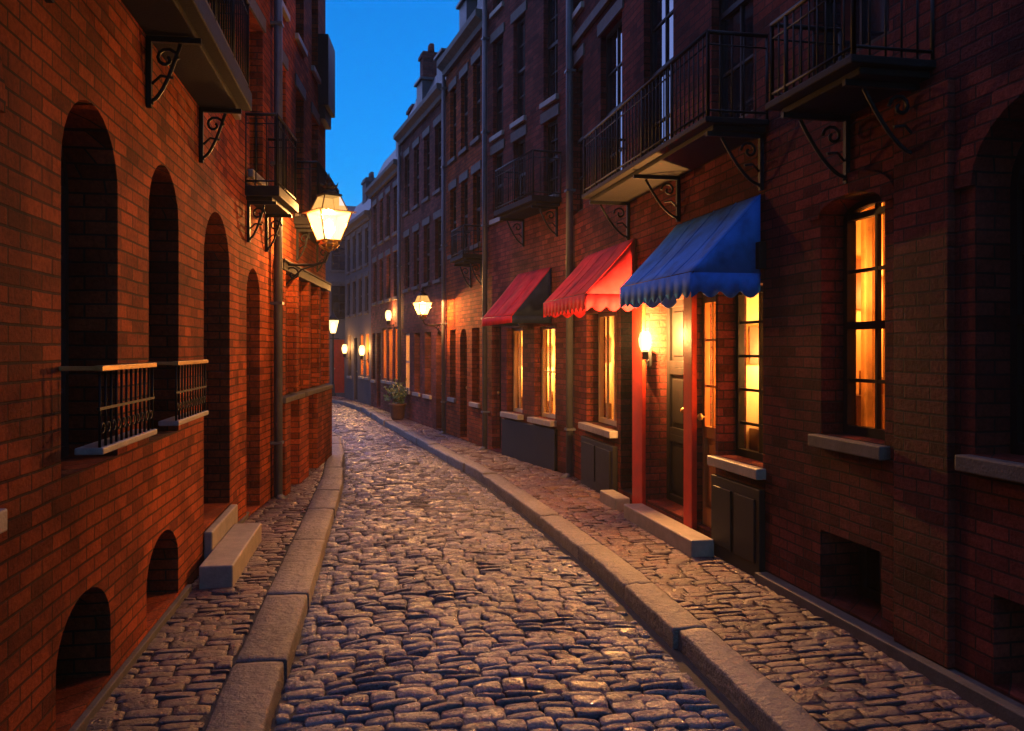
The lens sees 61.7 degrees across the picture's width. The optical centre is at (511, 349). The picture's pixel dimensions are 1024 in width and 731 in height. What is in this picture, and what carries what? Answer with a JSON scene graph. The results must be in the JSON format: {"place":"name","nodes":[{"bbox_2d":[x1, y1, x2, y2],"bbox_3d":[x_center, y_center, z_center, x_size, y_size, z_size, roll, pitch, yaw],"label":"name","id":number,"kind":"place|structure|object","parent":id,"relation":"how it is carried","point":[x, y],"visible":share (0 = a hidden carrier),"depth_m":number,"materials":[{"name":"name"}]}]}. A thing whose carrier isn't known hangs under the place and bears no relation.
{"place":"outdoors","nodes":[
{"label":"outdoors","id":0,"kind":"place"},
{"bbox_2d":[85,462,325,730],"bbox_3d":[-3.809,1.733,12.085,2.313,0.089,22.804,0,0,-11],"label":"pavement","id":1,"kind":"structure","parent":0,"point":[144,712],"depth_m":4.94,"materials":[{"name":"stone"}]},
{"bbox_2d":[199,504,261,588],"bbox_3d":[-2.295,1.583,7.011,0.306,0.335,1.760,0,0,-9],"label":"doorstep","id":2,"kind":"object","parent":1,"relation":"on","point":[231,544],"visible":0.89,"depth_m":6.67,"materials":[{"name":"stone"}]},
{"bbox_2d":[326,0,459,205],"label":"sky","id":3,"kind":"structure","parent":0,"point":[378,45],"materials":[{"name":"blue"}]},
{"bbox_2d":[270,403,758,730],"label":"cobbled road","id":4,"kind":"structure","parent":0,"point":[499,624],"depth_m":5.49,"materials":[{"name":"stone"}]},
{"bbox_2d":[332,396,1020,730],"bbox_3d":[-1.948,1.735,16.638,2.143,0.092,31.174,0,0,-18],"label":"pavement","id":5,"kind":"structure","parent":0,"point":[777,615],"depth_m":5.24,"materials":[{"name":"stone"}]},
{"bbox_2d":[329,310,338,395],"bbox_3d":[-6.621,0.130,31.717,0.440,3.300,0.418,0,0,-11],"label":"lamp post","id":6,"kind":"object","parent":5,"relation":"on","point":[332,317],"visible":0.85,"depth_m":31.69,"materials":[{"name":"black metal"}]},
{"bbox_2d":[383,378,407,419],"bbox_3d":[-2.827,1.187,20.895,0.688,1.026,0.768,0,0,14],"label":"potted shrub","id":7,"kind":"object","parent":5,"relation":"on","point":[397,409],"visible":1,"depth_m":20.84,"materials":[{"name":"green plant"}]},
{"bbox_2d":[600,490,629,510],"bbox_3d":[1.125,1.665,9.408,0.165,0.170,0.560,0,0,-11],"label":"doorstep","id":8,"kind":"object","parent":5,"relation":"on","point":[614,500],"visible":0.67,"depth_m":9.24,"materials":[{"name":"stone"}]},
{"bbox_2d":[624,503,713,557],"bbox_3d":[1.406,1.660,7.914,0.205,0.180,1.720,0,0,-11],"label":"doorstep","id":9,"kind":"object","parent":5,"relation":"on","point":[687,540],"visible":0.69,"depth_m":7.61,"materials":[{"name":"stone"}]},
{"label":"ground","id":10,"kind":"structure","parent":0,"visible":0},
{"bbox_2d":[0,0,251,730],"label":"brick building","id":11,"kind":"structure","parent":10,"relation":"on","point":[119,307],"depth_m":4.44,"materials":[{"name":"red brick"}]},
{"bbox_2d":[0,55,6,533],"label":"window","id":12,"kind":"structure","parent":11,"relation":"in","point":[3,511],"depth_m":3.03,"materials":[{"name":"black"}]},
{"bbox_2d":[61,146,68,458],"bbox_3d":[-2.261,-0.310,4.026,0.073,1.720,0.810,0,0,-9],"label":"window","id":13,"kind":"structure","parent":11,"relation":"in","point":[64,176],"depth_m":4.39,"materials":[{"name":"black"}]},
{"bbox_2d":[233,114,240,119],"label":"window","id":14,"kind":"structure","parent":11,"relation":"in","point":[237,116],"depth_m":8.10,"materials":[{"name":"grey stone"}]},
{"bbox_2d":[205,431,343,730],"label":"kerb","id":15,"kind":"structure","parent":10,"relation":"on","point":[249,696],"depth_m":5.29,"materials":[{"name":"stone"}]},
{"bbox_2d":[239,0,339,519],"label":"brick building","id":16,"kind":"structure","parent":10,"relation":"on","point":[285,417],"depth_m":9.92,"materials":[{"name":"red brick"}]},
{"bbox_2d":[248,0,267,185],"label":"window","id":17,"kind":"structure","parent":16,"relation":"in","point":[253,6],"depth_m":9.04,"materials":[{"name":"grey glass"}]},
{"bbox_2d":[283,51,288,70],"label":"window","id":18,"kind":"structure","parent":16,"relation":"in","point":[285,60],"depth_m":10.59,"materials":[{"name":"grey glass"}]},
{"bbox_2d":[283,2,289,21],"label":"window","id":19,"kind":"structure","parent":16,"relation":"in","point":[286,14],"depth_m":10.55,"materials":[{"name":"grey stone"}]},
{"bbox_2d":[295,73,305,215],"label":"window","id":20,"kind":"structure","parent":16,"relation":"in","point":[298,84],"depth_m":11.62,"materials":[{"name":"grey stone"}]},
{"bbox_2d":[295,33,307,56],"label":"window","id":21,"kind":"structure","parent":16,"relation":"in","point":[298,39],"depth_m":11.62,"materials":[{"name":"grey stone"}]},
{"bbox_2d":[311,102,319,124],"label":"window","id":22,"kind":"structure","parent":16,"relation":"in","point":[314,111],"depth_m":12.90,"materials":[{"name":"grey stone"}]},
{"bbox_2d":[311,65,320,83],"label":"window","id":23,"kind":"structure","parent":16,"relation":"in","point":[313,69],"depth_m":12.85,"materials":[{"name":"grey stone"}]},
{"bbox_2d":[286,173,355,284],"bbox_3d":[-2.336,-1.376,10.245,0.766,1.487,0.565,0,0,-37],"label":"wall lantern","id":24,"kind":"object","parent":16,"relation":"attached to","point":[328,245],"depth_m":10.25,"materials":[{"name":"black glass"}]},
{"bbox_2d":[326,205,355,396],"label":"plaster building","id":25,"kind":"structure","parent":10,"relation":"on","point":[335,270],"depth_m":33.44,"materials":[{"name":"paint"}]},
{"bbox_2d":[330,281,344,320],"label":"window","id":26,"kind":"structure","parent":25,"relation":"in","point":[337,292],"depth_m":33.49,"materials":[{"name":"black"}]},
{"bbox_2d":[330,235,344,271],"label":"window","id":27,"kind":"structure","parent":25,"relation":"in","point":[337,255],"depth_m":33.49,"materials":[{"name":"grey glass"}]},
{"bbox_2d":[334,340,343,392],"bbox_3d":[-6.775,0.640,33.458,0.444,2.080,0.115,0,0,-15],"label":"door","id":28,"kind":"structure","parent":25,"relation":"in","point":[338,344],"depth_m":33.49,"materials":[{"name":"wood"}]},
{"bbox_2d":[339,172,374,405],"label":"brick building","id":29,"kind":"structure","parent":10,"relation":"on","point":[357,234],"depth_m":28.09,"materials":[{"name":"brown brick"}]},
{"bbox_2d":[343,347,350,359],"bbox_3d":[-5.726,0.085,29.584,0.302,0.540,0.198,0,0,-21],"label":"wall sconce","id":30,"kind":"object","parent":29,"relation":"attached to","point":[344,350],"depth_m":29.54,"materials":[{"name":"white glass"}]},
{"bbox_2d":[346,279,349,317],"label":"window","id":31,"kind":"structure","parent":29,"relation":"in","point":[348,280],"depth_m":29.98,"materials":[{"name":"black"}]},
{"bbox_2d":[346,235,349,274],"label":"window","id":32,"kind":"structure","parent":29,"relation":"in","point":[348,237],"depth_m":29.98,"materials":[{"name":"grey stone"}]},
{"bbox_2d":[351,276,355,316],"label":"window","id":33,"kind":"structure","parent":29,"relation":"in","point":[353,278],"depth_m":28.93,"materials":[{"name":"black"}]},
{"bbox_2d":[351,231,355,272],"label":"window","id":34,"kind":"structure","parent":29,"relation":"in","point":[354,233],"depth_m":28.94,"materials":[{"name":"grey stone"}]},
{"bbox_2d":[357,273,361,315],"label":"window","id":35,"kind":"structure","parent":29,"relation":"in","point":[359,276],"depth_m":27.94,"materials":[{"name":"black"}]},
{"bbox_2d":[357,226,361,269],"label":"window","id":36,"kind":"structure","parent":29,"relation":"in","point":[359,230],"depth_m":27.94,"materials":[{"name":"grey stone"}]},
{"bbox_2d":[358,334,363,378],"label":"window","id":37,"kind":"structure","parent":29,"relation":"in","point":[359,377],"depth_m":27.77,"materials":[{"name":"orange glass"}]},
{"bbox_2d":[360,349,368,362],"bbox_3d":[-4.622,0.135,26.687,0.302,0.540,0.198,0,0,-21],"label":"wall sconce","id":38,"kind":"object","parent":29,"relation":"attached to","point":[362,357],"depth_m":26.68,"materials":[{"name":"white glass"}]},
{"bbox_2d":[363,270,368,314],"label":"window","id":39,"kind":"structure","parent":29,"relation":"in","point":[366,273],"depth_m":26.99,"materials":[{"name":"black"}]},
{"bbox_2d":[363,222,368,266],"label":"window","id":40,"kind":"structure","parent":29,"relation":"in","point":[366,225],"depth_m":26.99,"materials":[{"name":"grey stone"}]},
{"bbox_2d":[364,334,368,379],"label":"window","id":41,"kind":"structure","parent":29,"relation":"in","point":[367,335],"depth_m":26.93,"materials":[{"name":"orange glass"}]},
{"bbox_2d":[364,99,416,411],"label":"brick building","id":42,"kind":"structure","parent":10,"relation":"on","point":[380,191],"depth_m":24.19,"materials":[{"name":"brown brick"}]},
{"bbox_2d":[372,256,376,305],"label":"window","id":43,"kind":"structure","parent":42,"relation":"in","point":[374,259],"depth_m":25.66,"materials":[{"name":"grey stone"}]},
{"bbox_2d":[372,198,376,249],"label":"window","id":44,"kind":"structure","parent":42,"relation":"in","point":[374,202],"depth_m":25.65,"materials":[{"name":"grey stone"}]},
{"bbox_2d":[378,252,383,303],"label":"window","id":45,"kind":"structure","parent":42,"relation":"in","point":[380,256],"depth_m":24.67,"materials":[{"name":"grey stone"}]},
{"bbox_2d":[378,192,383,245],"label":"window","id":46,"kind":"structure","parent":42,"relation":"in","point":[381,195],"depth_m":24.66,"materials":[{"name":"grey stone"}]},
{"bbox_2d":[381,328,385,383],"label":"window","id":47,"kind":"structure","parent":42,"relation":"in","point":[382,381],"depth_m":24.30,"materials":[{"name":"orange glass"}]},
{"bbox_2d":[384,248,390,301],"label":"window","id":48,"kind":"structure","parent":42,"relation":"in","point":[387,252],"depth_m":23.67,"materials":[{"name":"grey stone"}]},
{"bbox_2d":[384,185,390,240],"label":"window","id":49,"kind":"structure","parent":42,"relation":"in","point":[388,189],"depth_m":23.67,"materials":[{"name":"grey stone"}]},
{"bbox_2d":[386,328,391,384],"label":"window","id":50,"kind":"structure","parent":42,"relation":"in","point":[390,329],"depth_m":23.50,"materials":[{"name":"orange glass"}]},
{"bbox_2d":[387,314,393,325],"bbox_3d":[-3.239,-0.813,22.768,0.261,0.468,0.172,0,0,-19],"label":"wall sconce","id":51,"kind":"object","parent":42,"relation":"attached to","point":[388,317],"depth_m":22.72,"materials":[{"name":"white glass"}]},
{"bbox_2d":[392,327,396,383],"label":"window","id":52,"kind":"structure","parent":42,"relation":"in","point":[395,327],"depth_m":22.70,"materials":[{"name":"orange glass"}]},
{"bbox_2d":[392,244,396,299],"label":"window","id":53,"kind":"structure","parent":42,"relation":"in","point":[395,246],"depth_m":22.79,"materials":[{"name":"grey glass"}]},
{"bbox_2d":[392,179,396,236],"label":"window","id":54,"kind":"structure","parent":42,"relation":"in","point":[395,182],"depth_m":22.71,"materials":[{"name":"grey glass"}]},
{"bbox_2d":[393,43,445,432],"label":"brick building","id":55,"kind":"structure","parent":10,"relation":"on","point":[417,136],"depth_m":19.79,"materials":[{"name":"brown brick"}]},
{"bbox_2d":[402,229,409,292],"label":"window","id":56,"kind":"structure","parent":55,"relation":"in","point":[407,232],"depth_m":21.44,"materials":[{"name":"grey glass"}]},
{"bbox_2d":[402,147,409,217],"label":"window","id":57,"kind":"structure","parent":55,"relation":"in","point":[407,151],"depth_m":21.44,"materials":[{"name":"grey glass"}]},
{"bbox_2d":[403,334,409,393],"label":"window","id":58,"kind":"structure","parent":55,"relation":"in","point":[407,335],"depth_m":21.43,"materials":[{"name":"orange glass"}]},
{"bbox_2d":[411,223,419,290],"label":"window","id":59,"kind":"structure","parent":55,"relation":"in","point":[416,227],"depth_m":20.44,"materials":[{"name":"grey glass"}]},
{"bbox_2d":[411,136,419,210],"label":"window","id":60,"kind":"structure","parent":55,"relation":"in","point":[417,141],"depth_m":20.44,"materials":[{"name":"grey glass"}]},
{"bbox_2d":[412,392,419,396],"bbox_3d":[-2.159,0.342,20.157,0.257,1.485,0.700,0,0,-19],"label":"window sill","id":61,"kind":"structure","parent":55,"relation":"in","point":[413,393],"depth_m":20.06,"materials":[{"name":"grey stone"}]},
{"bbox_2d":[421,216,429,287],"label":"window","id":62,"kind":"structure","parent":55,"relation":"in","point":[426,221],"depth_m":19.38,"materials":[{"name":"grey glass"}]},
{"bbox_2d":[421,125,429,203],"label":"window","id":63,"kind":"structure","parent":55,"relation":"in","point":[427,130],"depth_m":19.38,"materials":[{"name":"grey glass"}]},
{"bbox_2d":[411,286,441,333],"bbox_3d":[-1.597,-0.761,17.254,0.909,1.038,0.407,0,0,-42],"label":"wall lantern","id":64,"kind":"object","parent":55,"relation":"attached to","point":[422,316],"depth_m":17.05,"materials":[{"name":"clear glass"}]},
{"bbox_2d":[422,394,431,398],"bbox_3d":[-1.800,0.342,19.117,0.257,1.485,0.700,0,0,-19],"label":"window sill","id":65,"kind":"structure","parent":55,"relation":"in","point":[423,395],"depth_m":19.01,"materials":[{"name":"grey stone"}]},
{"bbox_2d":[432,208,441,283],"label":"window","id":66,"kind":"structure","parent":55,"relation":"in","point":[437,214],"depth_m":18.43,"materials":[{"name":"black glass"}]},
{"bbox_2d":[432,113,441,195],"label":"window","id":67,"kind":"structure","parent":55,"relation":"in","point":[439,117],"depth_m":18.43,"materials":[{"name":"black glass"}]},
{"bbox_2d":[437,0,481,446],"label":"brick building","id":68,"kind":"structure","parent":10,"relation":"on","point":[459,64],"depth_m":16.43,"materials":[{"name":"brown brick"}]},
{"bbox_2d":[447,397,455,402],"bbox_3d":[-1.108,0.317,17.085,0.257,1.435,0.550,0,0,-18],"label":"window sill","id":69,"kind":"structure","parent":68,"relation":"in","point":[450,399],"depth_m":16.95,"materials":[{"name":"grey stone"}]},
{"bbox_2d":[447,178,456,259],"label":"window","id":70,"kind":"structure","parent":68,"relation":"in","point":[453,184],"depth_m":17.22,"materials":[{"name":"black glass"}]},
{"bbox_2d":[447,76,456,165],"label":"window","id":71,"kind":"structure","parent":68,"relation":"in","point":[454,81],"depth_m":17.22,"materials":[{"name":"black glass"}]},
{"bbox_2d":[458,62,468,156],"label":"window","id":72,"kind":"structure","parent":68,"relation":"in","point":[462,72],"depth_m":16.38,"materials":[{"name":"black glass"}]},
{"bbox_2d":[459,169,468,254],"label":"window","id":73,"kind":"structure","parent":68,"relation":"in","point":[464,175],"depth_m":16.38,"materials":[{"name":"black glass"}]},
{"bbox_2d":[469,328,479,407],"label":"window","id":74,"kind":"structure","parent":68,"relation":"in","point":[477,405],"depth_m":15.74,"materials":[{"name":"black"}]},
{"bbox_2d":[470,160,480,250],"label":"window","id":75,"kind":"structure","parent":68,"relation":"in","point":[477,166],"depth_m":15.60,"materials":[{"name":"black glass"}]},
{"bbox_2d":[470,46,480,146],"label":"window","id":76,"kind":"structure","parent":68,"relation":"in","point":[477,54],"depth_m":15.60,"materials":[{"name":"black glass"}]},
{"bbox_2d":[478,0,572,476],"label":"brick building","id":77,"kind":"structure","parent":10,"relation":"on","point":[523,225],"depth_m":13.13,"materials":[{"name":"brown brick"}]},
{"bbox_2d":[489,0,503,18],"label":"window","id":78,"kind":"structure","parent":77,"relation":"in","point":[500,4],"depth_m":14.30,"materials":[{"name":"grey glass"}]},
{"bbox_2d":[489,138,504,224],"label":"window","id":79,"kind":"structure","parent":77,"relation":"in","point":[499,145],"depth_m":14.39,"materials":[{"name":"grey glass"}]},
{"bbox_2d":[489,22,504,142],"bbox_3d":[-0.193,-4.433,14.308,0.187,1.835,0.640,0,0,-21],"label":"window","id":80,"kind":"structure","parent":77,"relation":"in","point":[500,30],"depth_m":14.43,"materials":[{"name":"black glass"}]},
{"bbox_2d":[497,326,500,447],"bbox_3d":[-0.138,0.640,14.410,0.115,2.080,0.444,0,0,-21],"label":"door","id":81,"kind":"structure","parent":77,"relation":"in","point":[498,392],"depth_m":14.58,"materials":[{"name":"red wood"}]},
{"bbox_2d":[500,328,523,419],"bbox_3d":[0.358,0.360,13.836,0.970,1.450,0.980,0,0,-21],"label":"window","id":82,"kind":"structure","parent":77,"relation":"in","point":[505,414],"depth_m":13.92,"materials":[{"name":"yellow glass"}]},
{"bbox_2d":[482,267,551,325],"bbox_3d":[0.051,-0.772,12.703,0.616,0.827,1.275,0,0,-21],"label":"awning","id":83,"kind":"object","parent":77,"relation":"attached to","point":[524,297],"visible":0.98,"depth_m":12.28,"materials":[{"name":"red fabric"}]},
{"bbox_2d":[509,0,526,129],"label":"window","id":84,"kind":"structure","parent":77,"relation":"in","point":[521,117],"depth_m":13.55,"materials":[{"name":"black glass"}]},
{"bbox_2d":[510,124,526,200],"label":"window","id":85,"kind":"structure","parent":77,"relation":"in","point":[522,131],"depth_m":13.55,"materials":[{"name":"grey glass"}]},
{"bbox_2d":[527,326,556,426],"bbox_3d":[0.797,0.360,12.720,0.970,1.450,1.060,0,0,-21],"label":"window","id":86,"kind":"structure","parent":77,"relation":"in","point":[550,371],"depth_m":12.85,"materials":[{"name":"yellow glass"}]},
{"bbox_2d":[539,0,558,109],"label":"window","id":87,"kind":"structure","parent":77,"relation":"in","point":[553,95],"depth_m":12.43,"materials":[{"name":"black glass"}]},
{"bbox_2d":[540,103,559,196],"bbox_3d":[0.592,-2.783,12.306,0.187,1.335,0.640,0,0,-21],"label":"window","id":88,"kind":"structure","parent":77,"relation":"in","point":[553,111],"depth_m":12.40,"materials":[{"name":"black glass"}]},
{"bbox_2d":[332,399,826,730],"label":"kerb","id":89,"kind":"structure","parent":10,"relation":"on","point":[758,700],"depth_m":5.66,"materials":[{"name":"stone"}]},
{"bbox_2d":[561,0,1023,730],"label":"brick building","id":90,"kind":"structure","parent":10,"relation":"on","point":[827,422],"depth_m":5.63,"materials":[{"name":"brown brick"}]},
{"bbox_2d":[572,0,583,22],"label":"window","id":91,"kind":"structure","parent":90,"relation":"in","point":[580,7],"depth_m":11.22,"materials":[{"name":"grey glass"}]},
{"bbox_2d":[573,43,584,211],"bbox_3d":[0.921,-2.885,11.407,0.159,2.130,0.740,0,0,-11],"label":"window","id":92,"kind":"structure","parent":90,"relation":"in","point":[580,52],"depth_m":11.50,"materials":[{"name":"grey glass"}]},
{"bbox_2d":[543,238,635,317],"bbox_3d":[0.857,-0.800,9.963,0.566,0.791,1.875,0,0,-11],"label":"awning","id":93,"kind":"object","parent":90,"relation":"attached to","point":[596,281],"visible":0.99,"depth_m":9.27,"materials":[{"name":"red fabric"}]},
{"bbox_2d":[578,311,617,437],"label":"window","id":94,"kind":"structure","parent":90,"relation":"in","point":[610,418],"depth_m":10.91,"materials":[{"name":"yellow glass"}]},
{"bbox_2d":[597,0,623,178],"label":"window","id":95,"kind":"structure","parent":90,"relation":"in","point":[613,39],"depth_m":10.16,"materials":[{"name":"black glass"}]},
{"bbox_2d":[642,338,651,365],"bbox_3d":[1.361,-0.010,8.688,0.132,0.360,0.201,0,0,27],"label":"wall sconce","id":96,"kind":"object","parent":90,"relation":"attached to","point":[647,355],"depth_m":8.65,"materials":[{"name":"white glass"}]},
{"bbox_2d":[650,0,672,150],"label":"window","id":97,"kind":"structure","parent":90,"relation":"in","point":[661,11],"depth_m":8.71,"materials":[{"name":"grey glass"}]},
{"bbox_2d":[667,299,683,505],"bbox_3d":[1.697,0.520,8.340,0.115,2.040,1.074,0,0,-11],"label":"door","id":98,"kind":"structure","parent":90,"relation":"in","point":[675,314],"depth_m":8.67,"materials":[{"name":"brown wood"}]},
{"bbox_2d":[620,194,760,307],"bbox_3d":[1.428,-0.775,7.136,0.566,0.781,1.625,0,0,-11],"label":"awning","id":99,"kind":"object","parent":90,"relation":"attached to","point":[711,254],"visible":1,"depth_m":6.52,"materials":[{"name":"blue fabric"}]},
{"bbox_2d":[697,294,715,527],"bbox_3d":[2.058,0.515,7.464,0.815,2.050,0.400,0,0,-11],"label":"door","id":100,"kind":"structure","parent":90,"relation":"in","point":[709,432],"depth_m":7.53,"materials":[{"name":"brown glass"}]},
{"bbox_2d":[719,0,752,117],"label":"window","id":101,"kind":"structure","parent":90,"relation":"in","point":[734,15],"depth_m":7.03,"materials":[{"name":"black glass"}]},
{"bbox_2d":[707,286,765,479],"bbox_3d":[2.203,0.225,6.856,0.990,1.480,0.870,0,0,-11],"label":"window","id":102,"kind":"structure","parent":90,"relation":"in","point":[754,306],"depth_m":7.15,"materials":[{"name":"yellow glass"}]},
{"bbox_2d":[808,170,893,460],"bbox_3d":[2.495,-0.228,5.435,0.980,1.725,1.050,0,0,-11],"label":"window","id":103,"kind":"structure","parent":90,"relation":"in","point":[868,214],"depth_m":5.60,"materials":[{"name":"yellow glass"}]},
{"bbox_2d":[823,0,888,69],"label":"window","id":104,"kind":"structure","parent":90,"relation":"in","point":[877,6],"depth_m":5.40,"materials":[{"name":"black glass"}]},
{"bbox_2d":[859,544,880,603],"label":"window","id":105,"kind":"structure","parent":90,"relation":"in","point":[869,558],"depth_m":5.60,"materials":[{"name":"black glass"}]},
{"bbox_2d":[953,64,1023,483],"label":"window","id":106,"kind":"structure","parent":90,"relation":"in","point":[1011,90],"depth_m":4.26,"materials":[{"name":"black"}]}
]}

